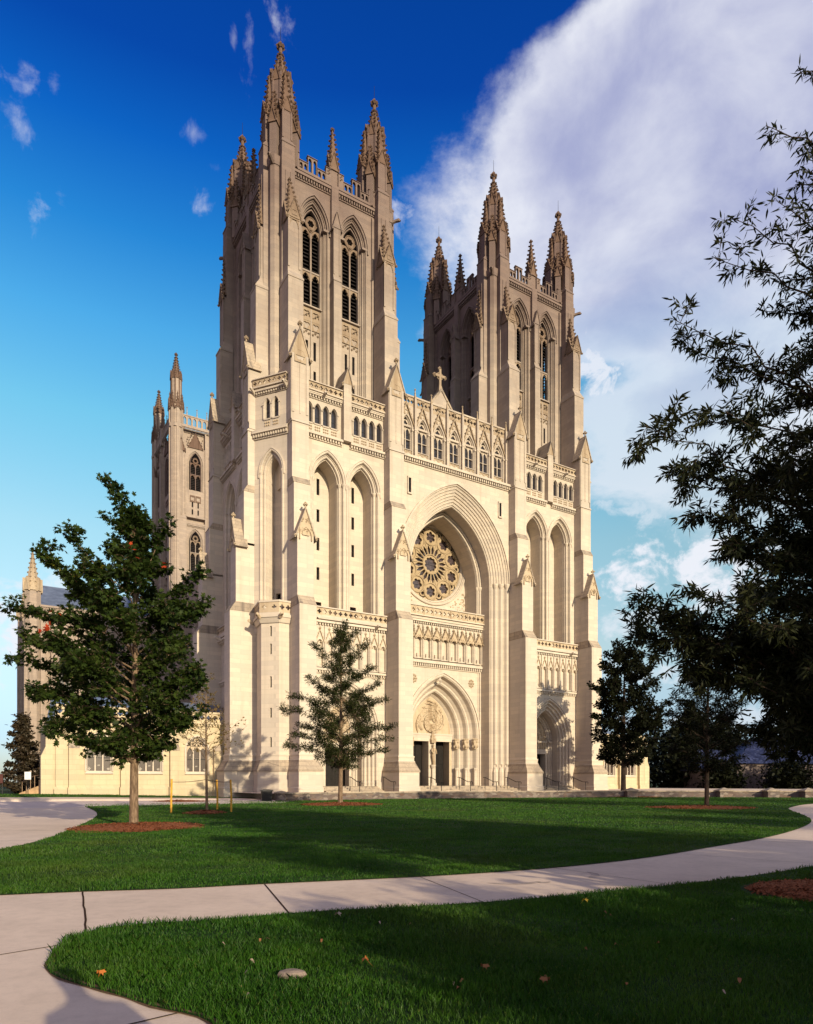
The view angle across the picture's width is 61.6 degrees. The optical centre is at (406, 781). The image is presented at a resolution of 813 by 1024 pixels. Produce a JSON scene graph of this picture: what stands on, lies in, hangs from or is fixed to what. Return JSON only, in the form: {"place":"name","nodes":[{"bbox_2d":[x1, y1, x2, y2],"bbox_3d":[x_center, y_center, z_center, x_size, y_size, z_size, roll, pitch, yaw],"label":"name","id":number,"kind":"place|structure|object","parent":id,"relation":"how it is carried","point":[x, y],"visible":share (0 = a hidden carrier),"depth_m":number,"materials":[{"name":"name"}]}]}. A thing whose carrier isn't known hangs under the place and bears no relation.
{"place":"outdoors","nodes":[
{"label":"outdoors","id":0,"kind":"place"},
{"bbox_2d":[0,793,253,797],"bbox_3d":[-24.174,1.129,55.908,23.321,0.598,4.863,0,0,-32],"label":"grass","id":1,"kind":"structure","parent":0,"point":[60,795],"depth_m":55.39,"materials":[{"name":"green plant"}]},
{"bbox_2d":[0,797,260,799],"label":"pavement","id":2,"kind":"structure","parent":0,"point":[6,798],"depth_m":51.80,"materials":[{"name":"concrete"}]},
{"bbox_2d":[24,772,30,779],"bbox_3d":[-30.900,0.150,55.636,0.520,2.000,0.080,0,0,0],"label":"notice sign","id":3,"kind":"object","parent":2,"relation":"on","point":[27,775],"visible":0.93,"depth_m":55.60,"materials":[{"name":"white metal"}]},
{"bbox_2d":[0,799,282,808],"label":"road","id":4,"kind":"structure","parent":0,"point":[48,804],"depth_m":45.90,"materials":[{"name":"grey asphalt"}]},
{"bbox_2d":[0,799,260,801],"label":"kerb","id":5,"kind":"structure","parent":4,"relation":"on","point":[22,800],"depth_m":50.13,"materials":[{"name":"concrete"}]},
{"bbox_2d":[260,789,272,800],"bbox_3d":[-10.950,1.035,53.300,0.920,0.930,0.920,0,0,-17],"label":"rubbish bin","id":6,"kind":"object","parent":4,"relation":"on","point":[266,794],"visible":0.88,"depth_m":52.95,"materials":[{"name":"black metal"}]},
{"bbox_2d":[0,782,657,793],"bbox_3d":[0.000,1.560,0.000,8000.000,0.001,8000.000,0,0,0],"label":"ground","id":7,"kind":"structure","parent":0,"point":[6,790],"depth_m":124.91,"materials":[{"name":"green plant"}]},
{"bbox_2d":[0,774,2,793],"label":"brown sign","id":8,"kind":"object","parent":7,"relation":"on","point":[1,778],"visible":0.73,"depth_m":55.50,"materials":[{"name":"black metal"}]},
{"bbox_2d":[0,711,39,793],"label":"conifer tree","id":9,"kind":"object","parent":7,"relation":"on","point":[24,745],"visible":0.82,"depth_m":87.43,"materials":[{"name":"green plant"}]},
{"bbox_2d":[29,741,39,787],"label":"conifer tree","id":10,"kind":"object","parent":7,"relation":"on","point":[37,779],"visible":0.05,"depth_m":84.97,"materials":[{"name":"green plant"}]},
{"bbox_2d":[16,27,648,799],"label":"cathedral","id":11,"kind":"structure","parent":7,"relation":"on","point":[316,477],"depth_m":69.55,"materials":[{"name":"stone"}]},
{"bbox_2d":[19,780,39,793],"bbox_3d":[-30.800,0.590,58.100,3.200,1.520,2.200,0,0,0],"label":"side stair","id":12,"kind":"object","parent":11,"relation":"attached to","point":[35,790],"visible":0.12,"depth_m":57.00,"materials":[{"name":"stone"}]},
{"bbox_2d":[22,775,39,791],"bbox_3d":[-30.851,0.114,57.200,2.847,1.553,0.069,0,0,0],"label":"stair railing","id":13,"kind":"object","parent":12,"relation":"on","point":[30,782],"visible":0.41,"depth_m":57.18,"materials":[{"name":"brown metal"}]},
{"bbox_2d":[274,788,812,800],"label":"terrace wall","id":14,"kind":"structure","parent":7,"relation":"on","point":[628,792],"depth_m":64.47,"materials":[{"name":"beige stone"}]},
{"bbox_2d":[586,638,673,789],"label":"broad oak tree","id":15,"kind":"object","parent":7,"relation":"on","point":[641,722],"visible":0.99,"depth_m":68.07,"materials":[{"name":"green plant"}]},
{"bbox_2d":[643,717,667,787],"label":"distant tree","id":16,"kind":"object","parent":7,"relation":"on","point":[656,732],"visible":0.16,"depth_m":120.24,"materials":[{"name":"green plant"}]},
{"bbox_2d":[643,725,718,787],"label":"distant tree","id":17,"kind":"object","parent":7,"relation":"on","point":[669,767],"visible":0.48,"depth_m":106.35,"materials":[{"name":"green plant"}]},
{"bbox_2d":[657,705,711,776],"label":"distant tree","id":18,"kind":"object","parent":7,"relation":"on","point":[670,729],"visible":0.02,"depth_m":117.70,"materials":[{"name":"green plant"}]},
{"bbox_2d":[695,713,754,748],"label":"distant tree","id":19,"kind":"object","parent":7,"relation":"on","point":[729,730],"visible":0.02,"depth_m":109.80,"materials":[{"name":"green plant"}]},
{"bbox_2d":[0,804,812,1023],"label":"path","id":20,"kind":"structure","parent":0,"point":[33,990],"depth_m":8.93,"materials":[{"name":"concrete"}]},
{"bbox_2d":[0,814,800,1023],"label":"path joints","id":21,"kind":"object","parent":20,"relation":"on","point":[85,918],"visible":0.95,"depth_m":8.09,"materials":[{"name":"brown"}]},
{"bbox_2d":[491,872,599,883],"bbox_3d":[2.253,1.496,10.540,2.228,0.001,0.536,0,0,-35],"label":"path stain","id":22,"kind":"object","parent":20,"relation":"on","point":[594,874],"visible":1,"depth_m":10.14,"materials":[{"name":"grey concrete"}]},
{"bbox_2d":[0,797,812,894],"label":"grass","id":23,"kind":"structure","parent":0,"point":[351,830],"depth_m":17.52,"materials":[{"name":"green plant"}]},
{"bbox_2d":[0,472,215,823],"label":"maple tree","id":24,"kind":"object","parent":23,"relation":"on","point":[131,569],"visible":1,"depth_m":22.01,"materials":[{"name":"green plant"}]},
{"bbox_2d":[64,821,204,832],"bbox_3d":[-8.760,1.402,22.280,4.267,0.200,4.853,0,0,0],"label":"mulch bed","id":25,"kind":"object","parent":23,"relation":"on","point":[145,826],"visible":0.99,"depth_m":21.40,"materials":[{"name":"brown wood"}]},
{"bbox_2d":[170,779,172,812],"bbox_3d":[-11.246,0.780,32.600,0.125,1.840,0.097,0,0,0],"label":"tree stake","id":26,"kind":"object","parent":23,"relation":"on","point":[171,787],"visible":0.87,"depth_m":32.56,"materials":[{"name":"yellow wood"}]},
{"bbox_2d":[153,799,203,801],"bbox_3d":[-17.007,1.403,51.000,4.574,0.236,4.226,0,0,0],"label":"mulch bed","id":27,"kind":"object","parent":23,"relation":"on","point":[177,800],"visible":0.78,"depth_m":50.26,"materials":[{"name":"brown wood"}]},
{"bbox_2d":[182,810,226,814],"bbox_3d":[-9.617,1.404,32.471,2.083,0.206,2.803,0,0,0],"label":"mulch bed","id":28,"kind":"object","parent":23,"relation":"on","point":[197,812],"visible":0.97,"depth_m":31.92,"materials":[{"name":"brown wood"}]},
{"bbox_2d":[180,673,245,810],"bbox_3d":[-9.572,-1.862,32.770,2.994,6.925,2.739,0,0,44],"label":"staked sapling","id":29,"kind":"object","parent":28,"relation":"on","point":[205,722],"visible":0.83,"depth_m":32.56,"materials":[{"name":"green plant"}]},
{"bbox_2d":[216,780,217,809],"bbox_3d":[-10.059,0.790,36.200,0.133,1.820,0.096,0,0,0],"label":"tree stake","id":30,"kind":"object","parent":23,"relation":"on","point":[216,795],"visible":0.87,"depth_m":36.16,"materials":[{"name":"yellow wood"}]},
{"bbox_2d":[230,780,231,811],"bbox_3d":[-8.679,0.790,33.700,0.133,1.820,0.096,0,0,0],"label":"tree stake","id":31,"kind":"object","parent":23,"relation":"on","point":[230,795],"visible":0.87,"depth_m":33.66,"materials":[{"name":"yellow wood"}]},
{"bbox_2d":[299,802,381,805],"bbox_3d":[-4.299,1.402,45.028,5.596,0.234,5.912,0,0,0],"label":"mulch bed","id":32,"kind":"object","parent":23,"relation":"on","point":[339,803],"visible":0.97,"depth_m":43.73,"materials":[{"name":"brown wood"}]},
{"bbox_2d":[276,619,397,802],"bbox_3d":[-4.555,-4.601,45.069,8.183,12.406,5.040,0,0,0],"label":"young oak tree","id":33,"kind":"object","parent":32,"relation":"on","point":[332,727],"visible":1,"depth_m":44.77,"materials":[{"name":"green plant"}]},
{"bbox_2d":[644,805,757,808],"bbox_3d":[16.970,1.403,39.258,6.346,0.228,4.718,0,0,0],"label":"mulch bed","id":34,"kind":"object","parent":23,"relation":"on","point":[703,807],"visible":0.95,"depth_m":38.38,"materials":[{"name":"brown wood"}]},
{"bbox_2d":[663,657,753,805],"bbox_3d":[17.402,-3.250,39.254,4.896,9.700,5.161,0,0,0],"label":"shaded oak tree","id":35,"kind":"object","parent":34,"relation":"on","point":[693,724],"visible":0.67,"depth_m":38.83,"materials":[{"name":"green plant"}]},
{"bbox_2d":[0,0,812,781],"label":"sky","id":36,"kind":"structure","parent":0,"point":[636,122],"materials":[{"name":"blue"}]},
{"bbox_2d":[44,863,812,1023],"bbox_3d":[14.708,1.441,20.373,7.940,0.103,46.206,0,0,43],"label":"grass","id":37,"kind":"structure","parent":0,"point":[224,965],"depth_m":5.65,"materials":[{"name":"green plant"}]},
{"bbox_2d":[97,969,105,975],"bbox_3d":[-2.273,1.429,5.072,0.071,0.076,0.068,0,0,0],"label":"fallen leaf","id":38,"kind":"object","parent":37,"relation":"on","point":[101,971],"visible":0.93,"depth_m":5.07,"materials":[{"name":"brown plant"}]},
{"bbox_2d":[44,925,220,1023],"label":"soil edge","id":39,"kind":"object","parent":37,"relation":"on","point":[144,1004],"visible":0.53,"depth_m":4.72,"materials":[{"name":"brown soil"}]},
{"bbox_2d":[277,968,306,978],"bbox_3d":[-0.867,1.451,5.170,0.223,0.058,0.125,0,0,0],"label":"flat stone","id":40,"kind":"object","parent":37,"relation":"on","point":[292,971],"visible":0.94,"depth_m":5.13,"materials":[{"name":"beige stone"}]},
{"bbox_2d":[481,963,489,970],"bbox_3d":[0.605,1.428,5.246,0.073,0.077,0.078,0,0,0],"label":"fallen leaf","id":41,"kind":"object","parent":37,"relation":"on","point":[485,965],"visible":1,"depth_m":5.23,"materials":[{"name":"brown plant"}]},
{"bbox_2d":[540,975,549,983],"bbox_3d":[0.990,1.428,4.891,0.077,0.078,0.081,0,0,0],"label":"fallen leaf","id":42,"kind":"object","parent":37,"relation":"on","point":[542,978],"visible":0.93,"depth_m":4.88,"materials":[{"name":"brown plant"}]},
{"bbox_2d":[614,56,812,766],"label":"willow oak tree","id":43,"kind":"object","parent":37,"relation":"on","point":[768,661],"visible":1,"depth_m":8.54,"materials":[{"name":"green plant"}]},
{"bbox_2d":[744,878,812,901],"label":"mulch bed","id":44,"kind":"object","parent":37,"relation":"on","point":[800,889],"visible":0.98,"depth_m":9.13,"materials":[{"name":"brown wood"}]},
{"bbox_2d":[235,788,812,792],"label":"terrace","id":45,"kind":"structure","parent":0,"point":[740,789],"depth_m":84.38,"materials":[{"name":"stone"}]},
{"bbox_2d":[429,777,443,790],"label":"handrail","id":46,"kind":"object","parent":45,"relation":"on","point":[436,780],"visible":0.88,"depth_m":66.33,"materials":[{"name":"black metal"}]},
{"bbox_2d":[457,777,472,790],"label":"handrail","id":47,"kind":"object","parent":45,"relation":"on","point":[465,780],"visible":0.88,"depth_m":68.13,"materials":[{"name":"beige metal"}]},
{"bbox_2d":[545,777,559,790],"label":"handrail","id":48,"kind":"object","parent":45,"relation":"on","point":[552,780],"visible":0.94,"depth_m":74.58,"materials":[{"name":"black metal"}]},
{"bbox_2d":[684,756,757,788],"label":"shrub","id":49,"kind":"object","parent":45,"relation":"on","point":[729,778],"visible":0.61,"depth_m":97.38,"materials":[{"name":"green plant"}]},
{"bbox_2d":[680,737,812,787],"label":"trees","id":50,"kind":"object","parent":45,"relation":"on","point":[754,755],"depth_m":99.97,"materials":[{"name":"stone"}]},
{"bbox_2d":[748,755,812,788],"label":"shrub","id":51,"kind":"object","parent":45,"relation":"on","point":[794,775],"visible":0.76,"depth_m":93.01,"materials":[{"name":"green plant"}]}
]}

